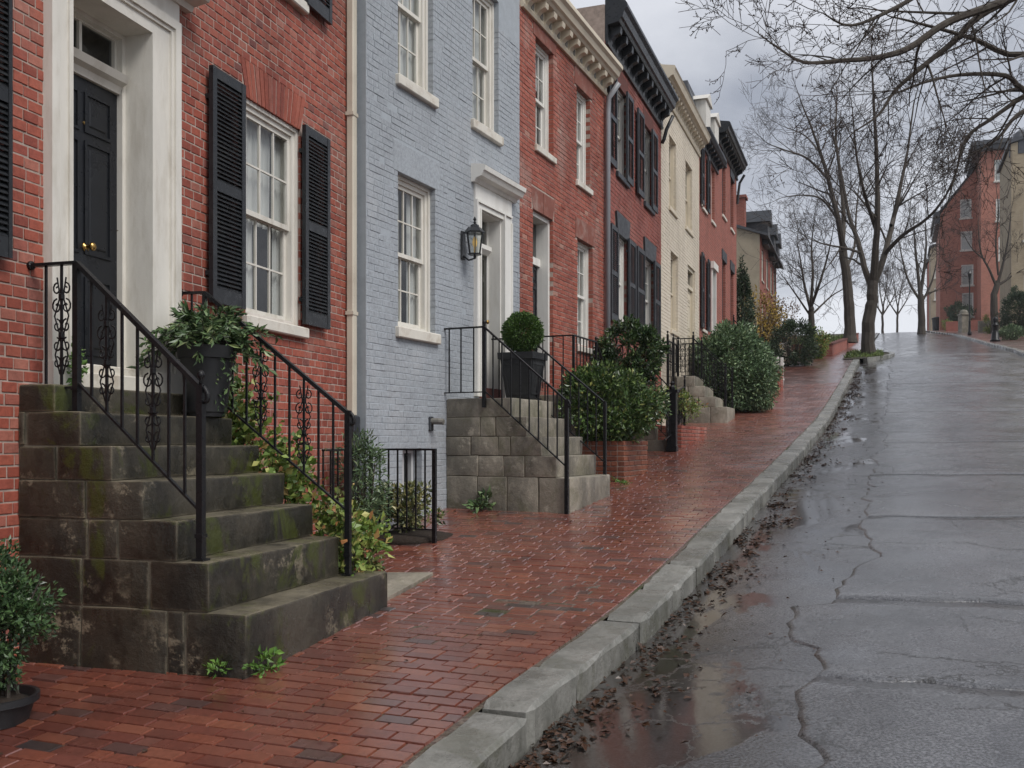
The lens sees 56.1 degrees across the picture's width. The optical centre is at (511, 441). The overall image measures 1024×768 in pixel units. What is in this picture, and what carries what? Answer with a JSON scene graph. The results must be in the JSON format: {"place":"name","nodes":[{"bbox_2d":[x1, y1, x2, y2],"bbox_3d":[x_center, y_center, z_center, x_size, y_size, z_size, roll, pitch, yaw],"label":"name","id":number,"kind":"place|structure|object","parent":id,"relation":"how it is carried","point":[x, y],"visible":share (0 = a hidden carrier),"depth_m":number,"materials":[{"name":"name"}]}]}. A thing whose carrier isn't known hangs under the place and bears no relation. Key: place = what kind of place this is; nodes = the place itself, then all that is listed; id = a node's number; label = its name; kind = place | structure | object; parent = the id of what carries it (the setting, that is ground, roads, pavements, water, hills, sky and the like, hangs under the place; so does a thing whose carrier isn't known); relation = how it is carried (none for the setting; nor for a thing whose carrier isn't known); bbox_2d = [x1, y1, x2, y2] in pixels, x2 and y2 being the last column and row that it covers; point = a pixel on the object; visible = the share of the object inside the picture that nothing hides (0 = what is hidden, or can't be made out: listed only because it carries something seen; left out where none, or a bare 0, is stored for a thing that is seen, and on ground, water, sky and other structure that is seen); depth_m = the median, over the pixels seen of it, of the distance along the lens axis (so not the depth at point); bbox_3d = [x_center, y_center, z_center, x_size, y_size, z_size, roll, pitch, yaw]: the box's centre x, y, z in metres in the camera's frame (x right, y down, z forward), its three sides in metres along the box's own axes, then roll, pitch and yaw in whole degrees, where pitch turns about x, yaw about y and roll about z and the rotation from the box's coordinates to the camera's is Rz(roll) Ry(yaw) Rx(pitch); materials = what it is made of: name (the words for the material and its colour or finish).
{"place":"outdoors","nodes":[
{"label":"outdoors","id":0,"kind":"place"},
{"bbox_2d":[0,333,878,767],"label":"sidewalk","id":1,"kind":"structure","parent":0,"point":[392,709],"depth_m":6.26,"materials":[{"name":"brick"}]},
{"bbox_2d":[0,534,66,729],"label":"potted boxwood","id":2,"kind":"object","parent":1,"relation":"on","point":[20,607],"visible":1,"depth_m":4.97,"materials":[{"name":"plant"}]},
{"bbox_2d":[18,384,387,679],"bbox_3d":[-2.078,0.701,6.903,1.676,2.136,2.063,0,0,17],"label":"stone stoop","id":3,"kind":"object","parent":1,"relation":"on","point":[107,524],"visible":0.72,"depth_m":6.08,"materials":[{"name":"grey stone"}]},
{"bbox_2d":[26,260,210,561],"bbox_3d":[-2.496,-0.223,6.067,1.354,1.906,0.080,0,0,17],"label":"stair railing","id":4,"kind":"object","parent":3,"relation":"on","point":[77,387],"visible":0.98,"depth_m":6.05,"materials":[{"name":"metal"}]},
{"bbox_2d":[126,299,283,417],"bbox_3d":[-2.357,-0.639,7.398,1.064,0.919,0.953,0,0,38],"label":"potted broadleaf evergreen shrub","id":5,"kind":"object","parent":3,"relation":"on","point":[215,346],"visible":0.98,"depth_m":7.27,"materials":[{"name":"green plant"}]},
{"bbox_2d":[182,291,355,575],"bbox_3d":[-1.948,-0.099,7.585,1.537,2.258,0.083,0,0,14],"label":"stair railing","id":6,"kind":"object","parent":3,"relation":"on","point":[349,419],"visible":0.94,"depth_m":7.49,"materials":[{"name":"metal"}]},
{"bbox_2d":[202,658,231,678],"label":"weed","id":7,"kind":"object","parent":1,"relation":"on","point":[211,666],"visible":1,"depth_m":5.68,"materials":[{"name":"green plant"}]},
{"bbox_2d":[241,645,287,677],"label":"weed","id":8,"kind":"object","parent":1,"relation":"on","point":[269,656],"visible":0.88,"depth_m":5.78,"materials":[{"name":"green plant"}]},
{"bbox_2d":[215,368,387,576],"bbox_3d":[-1.883,0.271,7.877,1.859,2.282,0.894,0,0,17],"label":"climbing vine","id":9,"kind":"object","parent":1,"relation":"on","point":[295,482],"visible":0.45,"depth_m":7.72,"materials":[{"name":"green plant"}]},
{"bbox_2d":[314,486,393,570],"bbox_3d":[-1.352,0.854,7.982,0.796,0.971,0.767,0,0,0],"label":"ivy plant","id":10,"kind":"object","parent":1,"relation":"on","point":[379,548],"visible":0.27,"depth_m":7.89,"materials":[{"name":"green plant"}]},
{"bbox_2d":[335,427,394,533],"bbox_3d":[-1.590,0.507,10.163,0.688,1.340,0.630,0,0,0],"label":"evergreen shrub","id":11,"kind":"object","parent":1,"relation":"on","point":[367,505],"visible":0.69,"depth_m":10.14,"materials":[{"name":"green plant"}]},
{"bbox_2d":[322,448,436,543],"bbox_3d":[-1.418,0.602,9.890,0.838,1.054,1.131,0,0,25],"label":"area fence","id":12,"kind":"object","parent":1,"relation":"on","point":[434,496],"visible":0.51,"depth_m":10.26,"materials":[{"name":"metal"}]},
{"bbox_2d":[387,572,432,600],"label":"stone slab","id":13,"kind":"structure","parent":1,"relation":"on","point":[399,583],"depth_m":8.40,"materials":[{"name":"stone"}]},
{"bbox_2d":[378,530,452,545],"bbox_3d":[-1.134,1.049,10.691,1.040,0.105,1.040,0,0,25],"label":"planting bed","id":14,"kind":"object","parent":1,"relation":"on","point":[412,537],"visible":0.66,"depth_m":10.32,"materials":[{"name":"soil"}]},
{"bbox_2d":[373,480,449,532],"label":"variegated shrub","id":15,"kind":"object","parent":14,"relation":"on","point":[411,511],"visible":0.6,"depth_m":10.65,"materials":[{"name":"green plant"}]},
{"bbox_2d":[0,426,884,754],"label":"fallen leaves","id":16,"kind":"object","parent":1,"relation":"on","point":[608,548],"visible":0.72,"depth_m":8.04,"materials":[{"name":"brown plant"}]},
{"bbox_2d":[462,486,495,513],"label":"weed","id":17,"kind":"object","parent":1,"relation":"on","point":[480,503],"visible":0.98,"depth_m":12.03,"materials":[{"name":"green plant"}]},
{"bbox_2d":[446,398,609,513],"bbox_3d":[0.242,0.318,12.668,1.721,1.746,1.487,0,0,25],"label":"stone stoop","id":18,"kind":"object","parent":1,"relation":"on","point":[509,460],"visible":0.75,"depth_m":12.11,"materials":[{"name":"grey stone"}]},
{"bbox_2d":[444,320,570,513],"bbox_3d":[-0.076,-0.324,11.961,1.744,2.423,0.054,0,0,25],"label":"stair railing","id":19,"kind":"object","parent":18,"relation":"on","point":[567,402],"visible":1,"depth_m":11.87,"materials":[{"name":"metal"}]},
{"bbox_2d":[497,311,547,400],"bbox_3d":[0.158,-1.192,13.318,0.647,1.277,0.634,0,0,25],"label":"potted topiary","id":20,"kind":"object","parent":18,"relation":"on","point":[513,331],"visible":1,"depth_m":13.15,"materials":[{"name":"plastic"}]},
{"bbox_2d":[491,337,606,474],"bbox_3d":[0.489,-0.506,13.215,1.706,1.898,0.040,0,0,25],"label":"stair railing","id":21,"kind":"object","parent":18,"relation":"on","point":[604,459],"visible":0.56,"depth_m":13.02,"materials":[{"name":"metal"}]},
{"bbox_2d":[540,394,586,436],"bbox_3d":[1.072,0.067,15.731,0.728,1.587,2.236,0,0,23],"label":"stone stoop","id":22,"kind":"object","parent":1,"relation":"on","point":[573,431],"visible":0.03,"depth_m":14.67,"materials":[{"name":"stone"}]},
{"bbox_2d":[542,334,605,389],"bbox_3d":[1.074,-0.755,15.746,0.695,1.910,2.215,0,0,23],"label":"stair railing","id":23,"kind":"object","parent":22,"relation":"on","point":[586,339],"visible":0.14,"depth_m":14.76,"materials":[{"name":"metal"}]},
{"bbox_2d":[582,441,647,482],"bbox_3d":[1.609,0.373,14.995,0.700,0.763,1.327,0,0,23],"label":"brick planter","id":24,"kind":"object","parent":1,"relation":"on","point":[627,460],"visible":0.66,"depth_m":14.42,"materials":[{"name":"brick"}]},
{"bbox_2d":[554,358,671,442],"bbox_3d":[1.487,-0.601,14.838,2.002,1.388,1.681,0,0,0],"label":"leafy shrub","id":25,"kind":"object","parent":24,"relation":"on","point":[641,406],"visible":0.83,"depth_m":14.40,"materials":[{"name":"green plant"}]},
{"bbox_2d":[590,313,670,439],"bbox_3d":[2.096,-0.962,17.096,1.488,2.603,1.355,0,0,0],"label":"round shrub","id":26,"kind":"object","parent":1,"relation":"on","point":[644,338],"visible":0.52,"depth_m":16.80,"materials":[{"name":"green plant"}]},
{"bbox_2d":[635,419,666,451],"bbox_3d":[2.641,-0.140,19.029,1.103,1.153,1.111,0,0,20],"label":"stone stoop","id":27,"kind":"object","parent":1,"relation":"on","point":[654,443],"visible":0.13,"depth_m":18.42,"materials":[{"name":"stone"}]},
{"bbox_2d":[613,330,685,450],"bbox_3d":[2.654,-1.009,18.719,1.300,2.390,2.128,0,0,20],"label":"stair railing","id":28,"kind":"object","parent":27,"relation":"on","point":[671,429],"visible":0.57,"depth_m":18.17,"materials":[{"name":"metal"}]},
{"bbox_2d":[666,331,678,389],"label":"landing railing","id":29,"kind":"object","parent":1,"relation":"on","point":[670,367],"visible":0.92,"depth_m":23.92,"materials":[{"name":"metal"}]},
{"bbox_2d":[655,425,706,448],"bbox_3d":[3.522,0.021,20.080,0.619,0.663,3.145,0,0,20],"label":"brick planter","id":30,"kind":"object","parent":1,"relation":"on","point":[687,436],"visible":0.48,"depth_m":18.91,"materials":[{"name":"brick"}]},
{"bbox_2d":[652,383,707,424],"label":"shrub","id":31,"kind":"object","parent":30,"relation":"on","point":[683,404],"visible":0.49,"depth_m":19.09,"materials":[{"name":"green plant"}]},
{"bbox_2d":[671,376,734,422],"bbox_3d":[4.968,-0.953,24.909,1.425,1.419,1.454,0,0,20],"label":"stone stoop","id":32,"kind":"object","parent":1,"relation":"on","point":[715,411],"visible":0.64,"depth_m":24.24,"materials":[{"name":"stone"}]},
{"bbox_2d":[675,332,725,406],"bbox_3d":[4.729,-1.667,24.283,1.365,2.247,0.052,0,0,20],"label":"stair railing","id":33,"kind":"object","parent":32,"relation":"on","point":[684,358],"visible":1,"depth_m":24.28,"materials":[{"name":"metal"}]},
{"bbox_2d":[681,337,732,407],"bbox_3d":[5.187,-1.667,25.532,1.365,2.247,0.052,0,0,20],"label":"stair railing","id":34,"kind":"object","parent":32,"relation":"on","point":[689,360],"visible":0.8,"depth_m":25.53,"materials":[{"name":"metal"}]},
{"bbox_2d":[690,318,785,411],"bbox_3d":[6.470,-2.200,27.865,2.744,2.812,4.605,0,0,7],"label":"bush","id":35,"kind":"object","parent":1,"relation":"on","point":[750,360],"visible":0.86,"depth_m":26.45,"materials":[{"name":"green plant"}]},
{"bbox_2d":[513,332,1023,767],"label":"road","id":36,"kind":"structure","parent":0,"point":[713,722],"depth_m":6.85,"materials":[{"name":"grey asphalt"}]},
{"bbox_2d":[509,372,872,767],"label":"leaf litter","id":37,"kind":"object","parent":36,"relation":"on","point":[569,740],"visible":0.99,"depth_m":6.69,"materials":[{"name":"plant"}]},
{"bbox_2d":[786,599,1023,690],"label":"asphalt patch","id":38,"kind":"object","parent":36,"relation":"on","point":[974,645],"visible":0.98,"depth_m":6.53,"materials":[{"name":"grey asphalt"}]},
{"bbox_2d":[795,677,1023,767],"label":"asphalt patch","id":39,"kind":"object","parent":36,"relation":"on","point":[851,724],"visible":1,"depth_m":4.88,"materials":[{"name":"grey asphalt"}]},
{"bbox_2d":[834,517,1023,605],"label":"asphalt patch","id":40,"kind":"object","parent":36,"relation":"on","point":[979,560],"visible":1,"depth_m":8.73,"materials":[{"name":"asphalt"}]},
{"bbox_2d":[861,474,1023,517],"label":"asphalt patch","id":41,"kind":"object","parent":36,"relation":"on","point":[962,496],"visible":1,"depth_m":12.30,"materials":[{"name":"asphalt"}]},
{"bbox_2d":[869,441,1023,475],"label":"asphalt patch","id":42,"kind":"object","parent":36,"relation":"on","point":[954,458],"visible":1,"depth_m":16.10,"materials":[{"name":"asphalt"}]},
{"bbox_2d":[875,411,1023,442],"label":"asphalt patch","id":43,"kind":"object","parent":36,"relation":"on","point":[957,426],"visible":0.99,"depth_m":21.51,"materials":[{"name":"asphalt"}]},
{"bbox_2d":[883,382,1023,412],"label":"asphalt patch","id":44,"kind":"object","parent":36,"relation":"on","point":[968,396],"visible":1,"depth_m":28.43,"materials":[{"name":"asphalt"}]},
{"bbox_2d":[886,353,1023,384],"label":"asphalt patch","id":45,"kind":"object","parent":36,"relation":"on","point":[957,367],"visible":1,"depth_m":37.38,"materials":[{"name":"asphalt"}]},
{"bbox_2d":[570,0,1023,334],"label":"sky","id":46,"kind":"structure","parent":0,"point":[702,58],"materials":[{"name":"grey"}]},
{"bbox_2d":[783,333,875,386],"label":"pavement","id":47,"kind":"structure","parent":0,"point":[825,370],"depth_m":39.41,"materials":[{"name":"brick"}]},
{"bbox_2d":[738,284,789,348],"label":"yellow shrub","id":48,"kind":"object","parent":47,"relation":"on","point":[766,333],"visible":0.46,"depth_m":43.67,"materials":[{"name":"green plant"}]},
{"bbox_2d":[761,295,800,355],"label":"russet shrub","id":49,"kind":"object","parent":47,"relation":"on","point":[782,302],"visible":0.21,"depth_m":46.94,"materials":[{"name":"brown plant"}]},
{"bbox_2d":[767,317,821,365],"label":"dark conifer shrub","id":50,"kind":"object","parent":47,"relation":"on","point":[809,347],"visible":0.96,"depth_m":41.75,"materials":[{"name":"green plant"}]},
{"bbox_2d":[803,326,829,358],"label":"pale shrub","id":51,"kind":"object","parent":47,"relation":"on","point":[823,341],"visible":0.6,"depth_m":45.81,"materials":[{"name":"green plant"}]},
{"bbox_2d":[843,353,889,358],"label":"tree pit","id":52,"kind":"object","parent":47,"relation":"on","point":[855,357],"visible":0.36,"depth_m":44.43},
{"bbox_2d":[844,349,883,357],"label":"pit grass","id":53,"kind":"structure","parent":52,"relation":"on","point":[857,353],"depth_m":45.06,"materials":[{"name":"green plant"}]},
{"bbox_2d":[739,2,1021,359],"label":"bare tree","id":54,"kind":"object","parent":52,"relation":"on","point":[872,277],"visible":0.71,"depth_m":45.61,"materials":[{"name":"brown plant"}]},
{"bbox_2d":[926,330,1023,350],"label":"sidewalk","id":55,"kind":"structure","parent":0,"point":[1018,343],"depth_m":65.34,"materials":[{"name":"brick"}]},
{"bbox_2d":[678,0,1023,293],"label":"overhanging tree","id":56,"kind":"object","parent":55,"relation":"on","point":[978,13],"visible":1,"depth_m":12.46,"materials":[{"name":"brown plant"}]},
{"bbox_2d":[943,300,976,324],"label":"round bush","id":57,"kind":"object","parent":55,"relation":"on","point":[951,316],"visible":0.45,"depth_m":118.68,"materials":[{"name":"green plant"}]},
{"bbox_2d":[957,310,970,332],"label":"stone pillar","id":58,"kind":"structure","parent":55,"relation":"on","point":[963,317],"depth_m":98.61,"materials":[{"name":"stone"}]},
{"bbox_2d":[948,165,1023,333],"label":"street tree","id":59,"kind":"object","parent":55,"relation":"on","point":[994,298],"visible":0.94,"depth_m":83.97,"materials":[{"name":"brown plant"}]},
{"bbox_2d":[995,285,1023,333],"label":"dark bush","id":60,"kind":"object","parent":55,"relation":"on","point":[1016,298],"visible":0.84,"depth_m":70.45,"materials":[{"name":"green plant"}]},
{"bbox_2d":[998,322,1023,339],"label":"bush","id":61,"kind":"object","parent":55,"relation":"on","point":[1005,332],"visible":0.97,"depth_m":61.85,"materials":[{"name":"green plant"}]},
{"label":"lawn","id":62,"kind":"structure","parent":0,"visible":0},
{"bbox_2d":[735,47,889,342],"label":"bare tree","id":63,"kind":"object","parent":62,"relation":"on","point":[849,322],"visible":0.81,"depth_m":59.67,"materials":[{"name":"brown plant"}]},
{"bbox_2d":[771,179,887,336],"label":"bare tree","id":64,"kind":"object","parent":62,"relation":"on","point":[811,311],"visible":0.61,"depth_m":66.58,"materials":[{"name":"brown plant"}]},
{"bbox_3d":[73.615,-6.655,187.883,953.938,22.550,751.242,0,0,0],"label":"ground","id":65,"kind":"structure","parent":0,"visible":0},
{"bbox_2d":[0,0,359,655],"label":"brick rowhouse","id":66,"kind":"structure","parent":65,"relation":"on","point":[157,157],"depth_m":7.67,"materials":[{"name":"red brick"}]},
{"bbox_2d":[74,74,117,366],"bbox_3d":[-3.141,-1.618,7.078,0.139,2.121,0.834,0,0,17],"label":"door","id":67,"kind":"structure","parent":66,"relation":"in","point":[95,107],"depth_m":7.20,"materials":[{"name":"paint"}]},
{"bbox_2d":[242,99,308,338],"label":"window","id":68,"kind":"structure","parent":66,"relation":"in","point":[271,143],"depth_m":9.52,"materials":[{"name":"white paint"}]},
{"bbox_2d":[285,0,308,14],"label":"window","id":69,"kind":"structure","parent":66,"relation":"in","point":[301,6],"depth_m":9.55,"materials":[{"name":"white paint"}]},
{"bbox_2d":[356,0,525,530],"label":"painted rowhouse","id":70,"kind":"structure","parent":65,"relation":"on","point":[438,126],"depth_m":12.10,"materials":[{"name":"blue brick"}]},
{"bbox_2d":[402,450,412,500],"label":"basement window","id":71,"kind":"structure","parent":70,"relation":"in","point":[410,452],"depth_m":11.82,"materials":[{"name":"white glass"}]},
{"bbox_2d":[395,0,438,108],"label":"window","id":72,"kind":"structure","parent":70,"relation":"in","point":[412,75],"depth_m":11.98,"materials":[{"name":"white paint"}]},
{"bbox_2d":[395,175,440,344],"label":"window","id":73,"kind":"structure","parent":70,"relation":"in","point":[413,198],"depth_m":12.06,"materials":[{"name":"white paint"}]},
{"bbox_2d":[461,217,484,260],"bbox_3d":[-0.516,-2.682,12.682,0.329,0.581,0.252,0,0,-1],"label":"wall lantern","id":74,"kind":"object","parent":70,"relation":"attached to","point":[475,229],"depth_m":12.67,"materials":[{"name":"black paint"}]},
{"bbox_2d":[482,255,488,326],"bbox_3d":[-0.501,-1.715,13.601,0.139,1.926,0.640,0,0,25],"label":"door","id":75,"kind":"structure","parent":70,"relation":"in","point":[483,257],"depth_m":13.83,"materials":[{"name":"black paint"}]},
{"bbox_2d":[471,0,503,146],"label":"window","id":76,"kind":"structure","parent":70,"relation":"in","point":[482,121],"depth_m":13.72,"materials":[{"name":"white paint"}]},
{"bbox_2d":[520,0,622,394],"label":"brick rowhouse","id":77,"kind":"structure","parent":65,"relation":"on","point":[571,68],"depth_m":16.12,"materials":[{"name":"brick"}]},
{"bbox_2d":[533,266,536,351],"bbox_3d":[0.253,-1.904,15.425,0.062,1.908,0.720,0,0,23],"label":"door","id":78,"kind":"structure","parent":77,"relation":"in","point":[534,268],"depth_m":15.65,"materials":[{"name":"paint"}]},
{"bbox_2d":[534,42,556,164],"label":"window","id":79,"kind":"structure","parent":77,"relation":"in","point":[541,146],"depth_m":15.71,"materials":[{"name":"white paint"}]},
{"bbox_2d":[576,91,592,195],"bbox_3d":[1.187,-5.348,17.144,0.290,1.769,0.827,0,0,23],"label":"window","id":80,"kind":"structure","parent":77,"relation":"in","point":[581,101],"depth_m":17.42,"materials":[{"name":"white paint"}]},
{"bbox_2d":[577,241,594,354],"bbox_3d":[1.213,-2.575,17.239,0.317,1.996,0.922,0,0,23],"label":"window","id":81,"kind":"structure","parent":77,"relation":"in","point":[582,267],"depth_m":17.55,"materials":[{"name":"white paint"}]},
{"bbox_2d":[577,0,678,425],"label":"brick rowhouse","id":82,"kind":"structure","parent":65,"relation":"on","point":[644,99],"depth_m":20.18,"materials":[{"name":"red brick"}]},
{"bbox_2d":[616,238,625,330],"bbox_3d":[2.168,-3.205,19.556,0.270,1.906,0.957,0,0,20],"label":"window","id":83,"kind":"structure","parent":82,"relation":"in","point":[621,243],"depth_m":19.87,"materials":[{"name":"white paint"}]},
{"bbox_2d":[616,90,629,188],"bbox_3d":[2.159,-6.196,19.531,0.270,1.882,1.010,0,0,20],"label":"window","id":84,"kind":"structure","parent":82,"relation":"in","point":[620,171],"depth_m":19.87,"materials":[{"name":"glass"}]},
{"bbox_2d":[645,259,650,326],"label":"window","id":85,"kind":"structure","parent":82,"relation":"in","point":[647,265],"depth_m":22.42,"materials":[{"name":"white paint"}]},
{"bbox_2d":[643,129,654,215],"bbox_3d":[3.038,-6.196,21.930,0.270,1.882,1.025,0,0,20],"label":"window","id":86,"kind":"structure","parent":82,"relation":"in","point":[646,203],"depth_m":22.28,"materials":[{"name":"glass"}]},
{"bbox_2d":[408,333,894,767],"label":"kerb","id":87,"kind":"structure","parent":65,"relation":"on","point":[510,723],"depth_m":6.35,"materials":[{"name":"stone"}]},
{"bbox_2d":[660,63,710,425],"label":"painted rowhouse","id":88,"kind":"structure","parent":65,"relation":"on","point":[688,137],"depth_m":25.61,"materials":[{"name":"beige brick"}]},
{"bbox_2d":[668,139,677,218],"bbox_3d":[4.051,-6.819,24.737,0.280,1.960,1.088,0,0,20],"label":"window","id":89,"kind":"structure","parent":88,"relation":"in","point":[673,212],"depth_m":25.13,"materials":[{"name":"beige paint"}]},
{"bbox_2d":[670,254,679,337],"bbox_3d":[4.116,-3.823,24.975,0.322,2.143,1.151,0,0,20],"label":"window","id":90,"kind":"structure","parent":88,"relation":"in","point":[672,331],"depth_m":25.39,"materials":[{"name":"beige paint"}]},
{"bbox_2d":[685,164,693,237],"bbox_3d":[4.861,-6.819,27.026,0.335,1.960,1.222,0,0,20],"label":"window","id":91,"kind":"structure","parent":88,"relation":"in","point":[687,177],"depth_m":27.48,"materials":[{"name":"beige paint"}]},
{"bbox_2d":[683,80,726,339],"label":"brick rowhouse","id":92,"kind":"structure","parent":65,"relation":"on","point":[712,161],"depth_m":29.91,"materials":[{"name":"red brick"}]},
{"bbox_2d":[717,120,747,324],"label":"brick rowhouse","id":93,"kind":"structure","parent":65,"relation":"on","point":[730,172],"depth_m":34.41,"materials":[{"name":"red brick"}]},
{"bbox_2d":[737,254,756,330],"bbox_3d":[9.464,-5.096,39.661,1.363,5.326,1.429,0,0,13],"label":"evergreen tree","id":94,"kind":"object","parent":65,"relation":"on","point":[743,289],"visible":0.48,"depth_m":39.49,"materials":[{"name":"green plant"}]},
{"bbox_2d":[737,194,782,341],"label":"gabled house","id":95,"kind":"structure","parent":65,"relation":"on","point":[760,273],"depth_m":59.03,"materials":[{"name":"beige paint"}]},
{"bbox_2d":[791,333,858,355],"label":"brick garden wall","id":96,"kind":"structure","parent":65,"relation":"on","point":[837,346],"depth_m":51.44,"materials":[{"name":"brick"}]},
{"bbox_2d":[853,240,917,333],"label":"bare tree","id":97,"kind":"object","parent":65,"relation":"on","point":[883,311],"visible":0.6,"depth_m":149.91,"materials":[{"name":"brown plant"}]},
{"bbox_2d":[878,259,928,331],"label":"bare tree","id":98,"kind":"object","parent":65,"relation":"on","point":[898,310],"visible":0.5,"depth_m":164.90,"materials":[{"name":"brown plant"}]},
{"bbox_2d":[880,192,974,333],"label":"bare tree","id":99,"kind":"object","parent":65,"relation":"on","point":[920,297],"visible":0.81,"depth_m":104.92,"materials":[{"name":"brown plant"}]},
{"bbox_2d":[927,245,935,330],"bbox_3d":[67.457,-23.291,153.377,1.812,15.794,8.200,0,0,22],"label":"crest house","id":100,"kind":"structure","parent":65,"relation":"on","point":[932,303],"depth_m":149.90,"materials":[{"name":"beige paint"}]},
{"bbox_2d":[930,167,976,329],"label":"brick house","id":101,"kind":"structure","parent":65,"relation":"on","point":[944,299],"depth_m":125.19,"materials":[{"name":"brick"}]},
{"bbox_2d":[959,199,972,219],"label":"window","id":102,"kind":"structure","parent":101,"relation":"in","point":[967,216],"depth_m":125.00,"materials":[{"name":"glass"}]},
{"bbox_2d":[960,264,974,286],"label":"window","id":103,"kind":"structure","parent":101,"relation":"in","point":[965,282],"depth_m":124.97,"materials":[{"name":"glass"}]},
{"bbox_2d":[946,320,981,330],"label":"brick garden wall","id":104,"kind":"structure","parent":65,"relation":"on","point":[951,325],"depth_m":112.88,"materials":[{"name":"brick"}]},
{"bbox_2d":[928,331,1023,356],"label":"kerb","id":105,"kind":"structure","parent":65,"relation":"on","point":[1014,350],"depth_m":56.84,"materials":[{"name":"concrete"}]},
{"bbox_2d":[964,137,1011,322],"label":"brick house","id":106,"kind":"structure","parent":65,"relation":"on","point":[985,284],"depth_m":117.74,"materials":[{"name":"brick"}]},
{"bbox_2d":[997,129,1023,325],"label":"tan house","id":107,"kind":"structure","parent":65,"relation":"on","point":[1013,264],"depth_m":83.96,"materials":[{"name":"stone"}]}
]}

